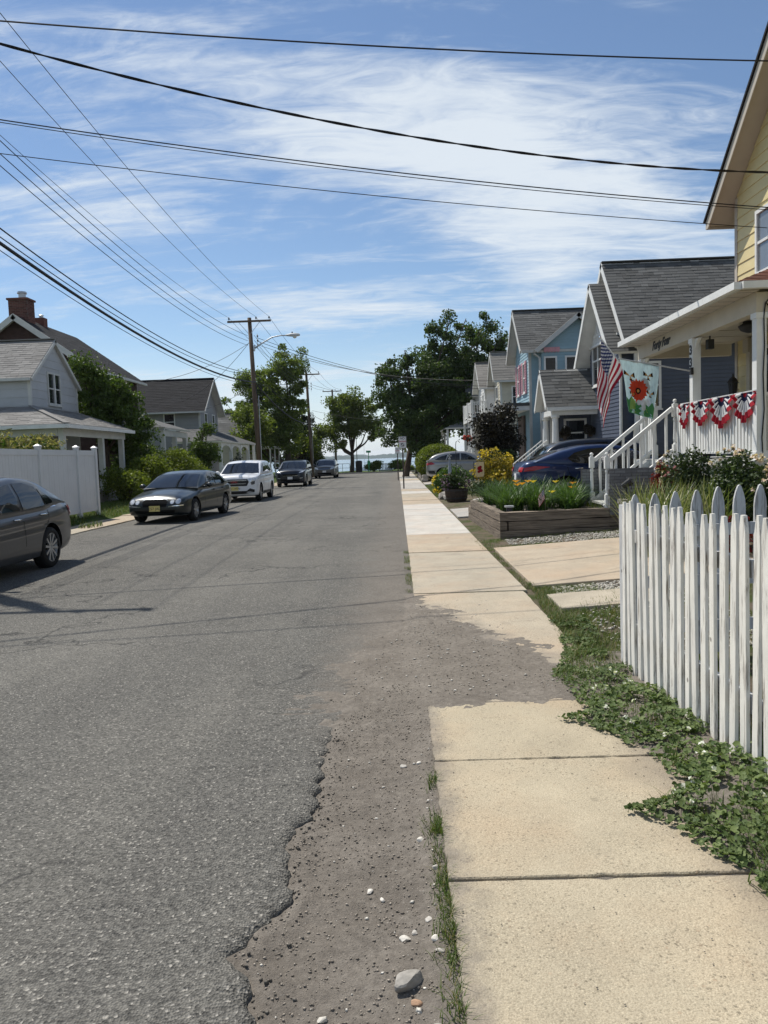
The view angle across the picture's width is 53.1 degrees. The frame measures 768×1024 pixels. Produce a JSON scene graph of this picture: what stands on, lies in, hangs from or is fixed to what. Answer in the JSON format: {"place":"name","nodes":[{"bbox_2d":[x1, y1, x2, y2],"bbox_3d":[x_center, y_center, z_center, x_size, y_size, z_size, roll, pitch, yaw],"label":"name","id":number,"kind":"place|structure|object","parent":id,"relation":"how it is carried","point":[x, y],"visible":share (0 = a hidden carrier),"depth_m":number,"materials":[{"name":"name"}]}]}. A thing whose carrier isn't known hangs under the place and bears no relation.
{"place":"outdoors","nodes":[
{"label":"outdoors","id":0,"kind":"place"},
{"bbox_2d":[0,291,190,485],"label":"brown house","id":1,"kind":"structure","parent":0,"point":[21,321],"depth_m":37.34,"materials":[{"name":"brown"}]},
{"bbox_2d":[70,472,276,526],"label":"yard","id":2,"kind":"structure","parent":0,"point":[93,518],"depth_m":23.65,"materials":[{"name":"green plant"}]},
{"bbox_2d":[0,428,67,449],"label":"hedge","id":3,"kind":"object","parent":2,"relation":"on","point":[26,441],"depth_m":21.19,"materials":[{"name":"green plant"}]},
{"bbox_2d":[0,444,100,517],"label":"vinyl fence","id":4,"kind":"object","parent":2,"relation":"on","point":[70,478],"visible":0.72,"depth_m":21.53,"materials":[{"name":"white plastic"}]},
{"bbox_2d":[0,338,134,501],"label":"grey house","id":5,"kind":"structure","parent":2,"relation":"on","point":[40,387],"depth_m":28.20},
{"bbox_2d":[46,371,62,407],"bbox_3d":[-12.549,-4.653,29.264,0.080,1.275,1.160,-2,4,1],"label":"window","id":6,"kind":"structure","parent":5,"relation":"in","point":[49,375],"depth_m":29.19,"materials":[{"name":"white paint"}]},
{"bbox_2d":[70,499,129,524],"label":"lawn grass","id":7,"kind":"structure","parent":2,"relation":"on","point":[110,504],"depth_m":25.18,"materials":[{"name":"green plant"}]},
{"bbox_2d":[66,349,164,479],"bbox_3d":[-11.442,-3.695,33.050,3.734,6.303,3.231,-2,4,1],"label":"tree","id":8,"kind":"object","parent":2,"relation":"on","point":[101,397],"visible":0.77,"depth_m":32.38,"materials":[{"name":"green plant"}]},
{"bbox_2d":[98,466,150,500],"bbox_3d":[-9.630,-1.020,28.494,1.915,1.426,2.171,-5,5,-34],"label":"bush","id":9,"kind":"object","parent":2,"relation":"on","point":[124,482],"visible":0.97,"depth_m":28.27,"materials":[{"name":"green plant"}]},
{"bbox_2d":[125,452,177,485],"bbox_3d":[-9.364,-1.486,31.147,2.103,1.946,2.208,-2,4,1],"label":"bush","id":10,"kind":"object","parent":2,"relation":"on","point":[152,468],"visible":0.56,"depth_m":30.70,"materials":[{"name":"green plant"}]},
{"bbox_2d":[154,446,200,470],"bbox_3d":[-8.935,-1.792,33.493,1.940,2.198,2.665,-2,4,1],"label":"bush","id":11,"kind":"object","parent":2,"relation":"on","point":[178,460],"visible":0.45,"depth_m":33.16,"materials":[{"name":"green plant"}]},
{"bbox_2d":[137,378,255,472],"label":"dark roofed house","id":12,"kind":"structure","parent":2,"relation":"on","point":[163,399],"depth_m":53.52,"materials":[{"name":"grey"}]},
{"bbox_2d":[183,422,223,468],"bbox_3d":[-9.361,-2.798,38.899,1.875,3.545,2.538,1,5,39],"label":"young tree","id":13,"kind":"object","parent":2,"relation":"on","point":[207,453],"visible":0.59,"depth_m":38.86,"materials":[{"name":"green plant"}]},
{"bbox_2d":[218,413,280,475],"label":"pale house","id":14,"kind":"structure","parent":2,"relation":"on","point":[224,424],"depth_m":66.60,"materials":[{"name":"beige"}]},
{"bbox_2d":[227,343,309,460],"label":"locust tree","id":15,"kind":"object","parent":2,"relation":"on","point":[282,435],"visible":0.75,"depth_m":68.86,"materials":[{"name":"green plant"}]},
{"bbox_2d":[228,403,324,466],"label":"broadleaf tree","id":16,"kind":"object","parent":2,"relation":"on","point":[243,417],"visible":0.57,"depth_m":64.53,"materials":[{"name":"green plant"}]},
{"bbox_2d":[273,409,324,470],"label":"evergreen tree","id":17,"kind":"object","parent":2,"relation":"on","point":[304,417],"visible":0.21,"depth_m":78.52,"materials":[{"name":"green plant"}]},
{"bbox_2d":[71,483,282,534],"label":"pavement","id":18,"kind":"structure","parent":0,"point":[121,519],"depth_m":21.67,"materials":[{"name":"concrete"}]},
{"bbox_2d":[227,316,270,459],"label":"utility pole","id":19,"kind":"object","parent":18,"relation":"on","point":[256,414],"visible":0.97,"depth_m":45.99,"materials":[{"name":"brown wood"}]},
{"bbox_2d":[0,250,246,383],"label":"overhead wire","id":20,"kind":"object","parent":19,"relation":"attached to","point":[102,317],"visible":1,"depth_m":21.23,"materials":[{"name":"black metal"}]},
{"bbox_2d":[0,237,248,374],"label":"overhead wire","id":21,"kind":"object","parent":19,"relation":"attached to","point":[103,307],"visible":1,"depth_m":21.86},
{"bbox_2d":[0,228,250,372],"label":"overhead wire","id":22,"kind":"object","parent":19,"relation":"attached to","point":[102,300],"visible":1,"depth_m":21.79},
{"bbox_2d":[0,241,255,382],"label":"overhead wire","id":23,"kind":"object","parent":19,"relation":"attached to","point":[10,250],"visible":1,"depth_m":21.26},
{"bbox_2d":[0,61,255,316],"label":"overhead wire","id":24,"kind":"object","parent":19,"relation":"attached to","point":[107,177],"visible":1,"depth_m":21.40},
{"bbox_2d":[0,13,266,314],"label":"overhead wire","id":25,"kind":"object","parent":19,"relation":"attached to","point":[100,135],"visible":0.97,"depth_m":18.76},
{"bbox_3d":[-8.196,-4.024,12.431,2.600,10.440,0.433,-2,4,1],"label":"utility pole","id":26,"kind":"object","parent":18,"relation":"on","visible":0},
{"bbox_2d":[0,165,245,344],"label":"overhead wire","id":27,"kind":"object","parent":26,"relation":"attached to","point":[101,250],"visible":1,"depth_m":22.28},
{"bbox_2d":[0,154,247,340],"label":"overhead wire","id":28,"kind":"object","parent":26,"relation":"attached to","point":[102,242],"visible":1,"depth_m":22.26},
{"bbox_2d":[0,140,247,335],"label":"overhead wire","id":29,"kind":"object","parent":26,"relation":"attached to","point":[101,232],"visible":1,"depth_m":22.33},
{"bbox_2d":[0,472,412,1023],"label":"road","id":30,"kind":"structure","parent":0,"point":[162,774],"depth_m":4.62,"materials":[{"name":"grey asphalt"}]},
{"bbox_2d":[0,477,70,567],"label":"parked sedan","id":31,"kind":"object","parent":30,"relation":"on","point":[35,524],"visible":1,"depth_m":11.91,"materials":[{"name":"grey paint"}]},
{"bbox_2d":[129,470,230,521],"bbox_3d":[-6.064,-0.552,23.366,2.240,1.429,4.695,-2,4,6],"label":"parked saloon","id":32,"kind":"object","parent":30,"relation":"on","point":[191,494],"visible":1,"depth_m":22.22,"materials":[{"name":"grey paint"}]},
{"bbox_2d":[217,460,273,500],"bbox_3d":[-5.977,-1.386,33.176,2.300,1.701,4.666,-2,4,1],"label":"parked suv","id":33,"kind":"object","parent":30,"relation":"on","point":[255,478],"visible":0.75,"depth_m":32.06,"materials":[{"name":"white paint"}]},
{"bbox_2d":[275,460,311,486],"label":"parked suv","id":34,"kind":"object","parent":30,"relation":"on","point":[294,471],"visible":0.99,"depth_m":47.42,"materials":[{"name":"blue paint"}]},
{"bbox_2d":[313,459,338,478],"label":"parked minivan","id":35,"kind":"object","parent":30,"relation":"on","point":[326,467],"visible":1,"depth_m":65.95,"materials":[{"name":"grey paint"}]},
{"bbox_2d":[280,594,592,714],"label":"washed soil","id":36,"kind":"structure","parent":30,"relation":"on","point":[369,667],"depth_m":5.72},
{"bbox_2d":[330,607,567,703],"bbox_3d":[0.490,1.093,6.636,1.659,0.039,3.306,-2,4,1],"label":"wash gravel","id":37,"kind":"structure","parent":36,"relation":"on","point":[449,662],"depth_m":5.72,"materials":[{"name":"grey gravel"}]},
{"bbox_2d":[344,613,571,699],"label":"wash shells","id":38,"kind":"object","parent":36,"relation":"on","point":[440,663],"visible":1,"depth_m":5.70},
{"bbox_2d":[268,457,415,471],"bbox_3d":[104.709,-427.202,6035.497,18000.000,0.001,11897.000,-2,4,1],"label":"bay water","id":39,"kind":"structure","parent":0,"point":[346,467],"depth_m":661.05,"materials":[{"name":"blue liquid"}]},
{"bbox_2d":[272,452,413,459],"bbox_3d":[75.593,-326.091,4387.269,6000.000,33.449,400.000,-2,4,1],"label":"shore","id":40,"kind":"structure","parent":0,"point":[348,457],"depth_m":4218.39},
{"bbox_2d":[339,469,402,472],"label":"bank","id":41,"kind":"structure","parent":0,"point":[367,471],"depth_m":90.38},
{"bbox_2d":[311,386,387,471],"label":"sycamore tree","id":42,"kind":"object","parent":41,"relation":"on","point":[346,406],"visible":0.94,"depth_m":86.64,"materials":[{"name":"green plant"}]},
{"bbox_2d":[0,0,767,456],"label":"sky","id":43,"kind":"structure","parent":0,"point":[359,278],"materials":[{"name":"blue"}]},
{"bbox_2d":[493,307,583,460],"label":"light blue house","id":44,"kind":"structure","parent":0,"point":[542,339],"depth_m":32.08,"materials":[{"name":"blue wood"}]},
{"bbox_2d":[518,416,525,460],"bbox_3d":[6.092,-3.163,33.911,0.090,2.100,1.500,-2,4,1],"label":"porch door","id":45,"kind":"structure","parent":44,"relation":"in","point":[522,429],"depth_m":33.37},
{"bbox_2d":[544,356,556,369],"bbox_3d":[6.825,-5.648,31.425,0.600,1.445,0.080,-2,4,1],"label":"window","id":46,"kind":"structure","parent":44,"relation":"in","point":[550,362],"depth_m":31.41,"materials":[{"name":"white paint"}]},
{"bbox_2d":[399,472,767,1023],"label":"sidewalk","id":47,"kind":"structure","parent":0,"point":[552,957],"depth_m":2.91,"materials":[{"name":"concrete"}]},
{"bbox_2d":[433,546,532,593],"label":"joint grass","id":48,"kind":"structure","parent":47,"relation":"on","point":[504,564],"depth_m":10.41,"materials":[{"name":"green plant"}]},
{"bbox_2d":[547,614,767,895],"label":"mallow weeds","id":49,"kind":"object","parent":47,"relation":"on","point":[740,854],"visible":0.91,"depth_m":3.80,"materials":[{"name":"green plant"}]},
{"bbox_2d":[585,666,766,802],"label":"weed flowers","id":50,"kind":"object","parent":49,"relation":"on","point":[703,751],"visible":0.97,"depth_m":4.06,"materials":[{"name":"white plant"}]},
{"bbox_2d":[570,651,767,870],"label":"verge soil","id":51,"kind":"structure","parent":47,"relation":"on","point":[723,786],"depth_m":3.86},
{"bbox_2d":[549,608,762,836],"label":"verge blades","id":52,"kind":"object","parent":51,"relation":"on","point":[585,658],"visible":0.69,"depth_m":5.18,"materials":[{"name":"green plant"}]},
{"bbox_2d":[705,791,767,892],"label":"fence weed clump","id":53,"kind":"object","parent":51,"relation":"on","point":[761,850],"visible":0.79,"depth_m":2.87,"materials":[{"name":"green plant"}]},
{"bbox_2d":[412,472,762,751],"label":"yard","id":54,"kind":"structure","parent":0,"point":[476,531],"depth_m":9.05,"materials":[{"name":"green plant"}]},
{"bbox_2d":[414,443,456,478],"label":"clipped hedge","id":55,"kind":"object","parent":54,"relation":"on","point":[424,454],"visible":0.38,"depth_m":50.30,"materials":[{"name":"green plant"}]},
{"bbox_2d":[431,474,446,492],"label":"yellow flower clump","id":56,"kind":"object","parent":54,"relation":"on","point":[436,482],"visible":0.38,"depth_m":31.47,"materials":[{"name":"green plant"}]},
{"bbox_2d":[370,308,508,476],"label":"maple tree","id":57,"kind":"object","parent":54,"relation":"on","point":[415,425],"visible":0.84,"depth_m":60.56,"materials":[{"name":"green plant"}]},
{"bbox_2d":[436,463,473,484],"bbox_3d":[2.992,-1.500,32.995,1.765,1.218,1.364,-2,4,1],"label":"leafy clump","id":58,"kind":"object","parent":54,"relation":"on","point":[444,470],"visible":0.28,"depth_m":32.88,"materials":[{"name":"green plant"}]},
{"bbox_2d":[444,488,467,501],"bbox_3d":[2.480,-0.582,26.286,0.828,0.440,0.828,-2,4,1],"label":"half barrel","id":59,"kind":"object","parent":54,"relation":"on","point":[452,495],"visible":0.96,"depth_m":25.97,"materials":[{"name":"brown wood"}]},
{"bbox_2d":[440,472,470,489],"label":"barrel flowers","id":60,"kind":"object","parent":59,"relation":"on","point":[455,481],"visible":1,"depth_m":26.10,"materials":[{"name":"green plant"}]},
{"bbox_2d":[440,379,478,453],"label":"porch house","id":61,"kind":"structure","parent":54,"relation":"on","point":[459,426],"depth_m":59.63,"materials":[{"name":"grey wood"}]},
{"bbox_2d":[463,362,494,478],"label":"white house","id":62,"kind":"structure","parent":54,"relation":"on","point":[485,394],"depth_m":48.20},
{"bbox_2d":[468,478,501,497],"bbox_3d":[3.562,-0.832,26.911,1.400,0.702,1.259,-2,4,1],"label":"leafy clump","id":63,"kind":"object","parent":54,"relation":"on","point":[474,487],"visible":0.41,"depth_m":26.69,"materials":[{"name":"green plant"}]},
{"bbox_2d":[469,446,515,485],"bbox_3d":[4.218,-1.532,28.525,1.794,1.824,1.531,-4,5,-30],"label":"golden shrub","id":64,"kind":"object","parent":54,"relation":"on","point":[500,469],"visible":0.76,"depth_m":28.30,"materials":[{"name":"yellow plant"}]},
{"bbox_2d":[466,400,526,458],"bbox_3d":[4.534,-2.705,31.184,2.401,3.681,2.038,-2,4,1],"label":"plum tree","id":65,"kind":"object","parent":54,"relation":"on","point":[494,430],"visible":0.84,"depth_m":30.73,"materials":[{"name":"purple plant"}]},
{"bbox_2d":[487,351,516,456],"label":"cream house","id":66,"kind":"structure","parent":54,"relation":"on","point":[500,373],"depth_m":42.42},
{"bbox_2d":[468,500,618,539],"bbox_3d":[4.299,0.016,16.687,4.473,0.574,4.972,-2,4,1],"label":"timber planter","id":67,"kind":"object","parent":54,"relation":"on","point":[492,519],"visible":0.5,"depth_m":14.26,"materials":[{"name":"brown wood"}]},
{"bbox_2d":[459,473,602,511],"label":"daylilies","id":68,"kind":"object","parent":67,"relation":"in","point":[564,496],"visible":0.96,"depth_m":15.29,"materials":[{"name":"green plant"}]},
{"bbox_2d":[476,528,618,551],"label":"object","id":69,"kind":"structure","parent":54,"relation":"on","point":[499,539],"depth_m":14.02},
{"bbox_2d":[527,581,620,678],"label":"verge grass","id":70,"kind":"structure","parent":54,"relation":"on","point":[551,600],"depth_m":7.20,"materials":[{"name":"green plant"}]},
{"bbox_2d":[581,468,613,505],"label":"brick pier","id":71,"kind":"structure","parent":54,"relation":"on","point":[585,475],"depth_m":15.54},
{"bbox_2d":[505,530,752,650],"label":"shell gravel","id":72,"kind":"structure","parent":54,"relation":"on","point":[600,534],"depth_m":13.18,"materials":[{"name":"grey gravel"}]},
{"bbox_2d":[588,407,673,507],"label":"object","id":73,"kind":"structure","parent":54,"relation":"on","point":[608,462],"depth_m":14.50,"materials":[{"name":"white paint"}]},
{"bbox_2d":[608,467,653,514],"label":"brick wall","id":74,"kind":"structure","parent":54,"relation":"on","point":[618,476],"depth_m":14.18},
{"bbox_2d":[534,256,734,456],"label":"navy house","id":75,"kind":"structure","parent":54,"relation":"on","point":[624,299],"depth_m":23.46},
{"bbox_2d":[564,418,586,439],"bbox_3d":[6.799,-2.795,27.267,0.860,1.045,0.080,-2,4,1],"label":"window","id":76,"kind":"structure","parent":75,"relation":"in","point":[576,425],"depth_m":27.28,"materials":[{"name":"white paint"}]},
{"bbox_2d":[592,333,600,388],"bbox_3d":[6.953,-4.924,25.022,0.080,1.695,1.410,-2,4,1],"label":"window","id":77,"kind":"structure","parent":75,"relation":"in","point":[596,353],"depth_m":25.33,"materials":[{"name":"white paint"}]},
{"bbox_2d":[649,361,662,409],"bbox_3d":[7.742,-3.664,22.275,0.660,1.415,0.080,-2,4,1],"label":"window","id":78,"kind":"structure","parent":75,"relation":"in","point":[658,401],"depth_m":22.28,"materials":[{"name":"white paint"}]},
{"bbox_2d":[649,460,668,499],"bbox_3d":[4.851,-0.516,13.459,0.390,0.821,0.271,-3,4,-20],"label":"barberry","id":79,"kind":"object","parent":54,"relation":"on","point":[657,476],"visible":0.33,"depth_m":13.42,"materials":[{"name":"red plant"}]},
{"bbox_2d":[594,474,765,556],"bbox_3d":[4.114,-0.023,10.882,2.410,1.104,2.530,-2,4,1],"label":"variegated iris","id":80,"kind":"object","parent":54,"relation":"on","point":[686,500],"visible":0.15,"depth_m":10.54,"materials":[{"name":"green plant"}]},
{"bbox_2d":[655,444,715,500],"bbox_3d":[4.761,-0.475,12.084,0.953,1.189,0.765,-2,4,1],"label":"rose bush","id":81,"kind":"object","parent":54,"relation":"on","point":[685,473],"visible":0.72,"depth_m":11.97,"materials":[{"name":"green plant"}]},
{"bbox_2d":[618,22,767,542],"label":"yellow house","id":82,"kind":"structure","parent":54,"relation":"on","point":[743,297],"depth_m":14.13,"materials":[{"name":"wood"}]},
{"bbox_2d":[0,153,766,227],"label":"overhead wire","id":83,"kind":"object","parent":82,"relation":"attached to","point":[372,195],"visible":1,"depth_m":13.28,"materials":[{"name":"black metal"}]},
{"bbox_2d":[0,42,767,172],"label":"overhead wire","id":84,"kind":"object","parent":82,"relation":"attached to","point":[299,115],"visible":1,"depth_m":11.61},
{"bbox_2d":[0,20,767,61],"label":"overhead wire","id":85,"kind":"object","parent":82,"relation":"attached to","point":[376,45],"visible":1,"depth_m":10.25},
{"bbox_2d":[0,119,767,207],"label":"overhead wire","id":86,"kind":"object","parent":82,"relation":"attached to","point":[376,169],"visible":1,"depth_m":13.01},
{"bbox_2d":[0,122,767,209],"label":"overhead wire","id":87,"kind":"object","parent":82,"relation":"attached to","point":[377,173],"visible":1,"depth_m":13.03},
{"bbox_2d":[597,336,622,426],"bbox_3d":[4.874,-2.700,15.916,0.967,1.921,0.230,-2,4,1],"label":"porch flag","id":88,"kind":"object","parent":82,"relation":"attached to","point":[610,373],"visible":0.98,"depth_m":15.92,"materials":[{"name":"multicoloured fabric"}]},
{"bbox_2d":[618,358,693,418],"bbox_3d":[4.686,-2.140,13.246,1.270,1.072,0.121,-2,4,1],"label":"flower flag","id":89,"kind":"object","parent":82,"relation":"attached to","point":[641,382],"visible":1,"depth_m":13.25,"materials":[{"name":"fabric"}]},
{"bbox_2d":[678,402,689,428],"bbox_3d":[5.329,-1.706,13.633,0.062,0.459,0.428,-2,4,1],"label":"bunting","id":90,"kind":"object","parent":82,"relation":"hanging from","point":[683,413],"visible":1,"depth_m":13.64,"materials":[{"name":"red fabric"}]},
{"bbox_2d":[690,398,710,425],"bbox_3d":[5.316,-1.664,12.904,0.062,0.438,0.734,-2,4,1],"label":"bunting","id":91,"kind":"object","parent":82,"relation":"hanging from","point":[700,409],"visible":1,"depth_m":12.91,"materials":[{"name":"red fabric"}]},
{"bbox_2d":[708,394,733,428],"bbox_3d":[5.303,-1.569,12.089,0.062,0.511,0.816,-2,4,1],"label":"bunting","id":92,"kind":"object","parent":82,"relation":"hanging from","point":[720,408],"visible":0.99,"depth_m":12.10,"materials":[{"name":"red fabric"}]},
{"bbox_2d":[731,389,755,422],"bbox_3d":[5.288,-1.538,11.280,0.062,0.459,0.714,-2,4,1],"label":"bunting","id":93,"kind":"object","parent":82,"relation":"hanging from","point":[743,404],"visible":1,"depth_m":11.29,"materials":[{"name":"red fabric"}]},
{"bbox_2d":[755,203,767,273],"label":"window","id":94,"kind":"structure","parent":82,"relation":"in","point":[761,216],"depth_m":14.45,"materials":[{"name":"white glass"}]},
{"bbox_2d":[761,299,767,455],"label":"porch cable","id":95,"kind":"object","parent":82,"relation":"attached to","point":[763,374],"visible":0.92,"depth_m":10.87,"materials":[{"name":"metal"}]},
{"bbox_2d":[619,501,767,776],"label":"picket fence","id":96,"kind":"object","parent":54,"relation":"on","point":[674,659],"visible":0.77,"depth_m":4.19,"materials":[{"name":"white paint"}]},
{"bbox_2d":[631,484,766,658],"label":"back picket fence","id":97,"kind":"object","parent":54,"relation":"on","point":[739,506],"visible":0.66,"depth_m":5.62,"materials":[{"name":"grey paint"}]},
{"bbox_2d":[701,444,767,538],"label":"rose bush","id":98,"kind":"object","parent":54,"relation":"on","point":[737,471],"visible":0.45,"depth_m":10.48,"materials":[{"name":"green plant"}]},
{"bbox_2d":[423,478,752,611],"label":"driveway","id":99,"kind":"structure","parent":0,"point":[595,561],"depth_m":10.33,"materials":[{"name":"beige concrete"}]},
{"bbox_2d":[426,451,482,476],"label":"silver suv","id":100,"kind":"object","parent":99,"relation":"on","point":[435,463],"visible":0.41,"depth_m":43.59,"materials":[{"name":"paint"}]},
{"bbox_2d":[512,444,651,488],"bbox_3d":[5.774,-1.001,19.501,4.873,1.483,2.300,-2,4,1],"label":"blue sedan","id":101,"kind":"object","parent":99,"relation":"on","point":[571,462],"visible":0.33,"depth_m":18.68,"materials":[{"name":"paint"}]},
{"bbox_2d":[530,438,683,458],"bbox_3d":[6.491,-1.254,21.476,4.537,1.660,2.300,-2,4,1],"label":"dark suv","id":102,"kind":"object","parent":99,"relation":"on","point":[556,445],"visible":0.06,"depth_m":20.70,"materials":[{"name":"black paint"}]},
{"bbox_2d":[593,449,639,468],"bbox_3d":[5.245,-0.750,17.100,1.177,1.280,0.756,-2,4,1],"label":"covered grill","id":103,"kind":"object","parent":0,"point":[619,461],"visible":0.16,"depth_m":16.77,"materials":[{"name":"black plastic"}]},
{"bbox_3d":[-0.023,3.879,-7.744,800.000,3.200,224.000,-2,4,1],"label":"ground","id":104,"kind":"structure","parent":0,"visible":0},
{"bbox_2d":[303,371,319,476],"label":"utility pole","id":105,"kind":"object","parent":104,"relation":"on","point":[307,397],"visible":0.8,"depth_m":74.54,"materials":[{"name":"brown wood"}]},
{"bbox_2d":[226,667,466,1023],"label":"dirt gutter","id":106,"kind":"object","parent":104,"relation":"on","point":[344,948],"visible":0.44,"depth_m":2.88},
{"bbox_2d":[234,716,370,1017],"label":"asphalt crumbs","id":107,"kind":"object","parent":106,"relation":"on","point":[266,981],"visible":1,"depth_m":3.04,"materials":[{"name":"grey asphalt"}]},
{"bbox_2d":[235,683,463,1023],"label":"gutter gravel","id":108,"kind":"structure","parent":106,"relation":"on","point":[377,970],"depth_m":2.90,"materials":[{"name":"grey gravel"}]},
{"bbox_2d":[257,597,500,1020],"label":"shell chips","id":109,"kind":"object","parent":106,"relation":"on","point":[419,1010],"visible":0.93,"depth_m":2.81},
{"bbox_2d":[394,969,422,992],"bbox_3d":[0.071,1.452,2.373,0.108,0.056,0.057,-5,5,-41],"label":"rock","id":110,"kind":"object","parent":106,"relation":"on","point":[407,980],"visible":0.94,"depth_m":2.35,"materials":[{"name":"white stone"}]},
{"bbox_2d":[403,550,482,1023],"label":"edge grass","id":111,"kind":"structure","parent":106,"relation":"on","point":[435,827],"depth_m":2.67,"materials":[{"name":"green plant"}]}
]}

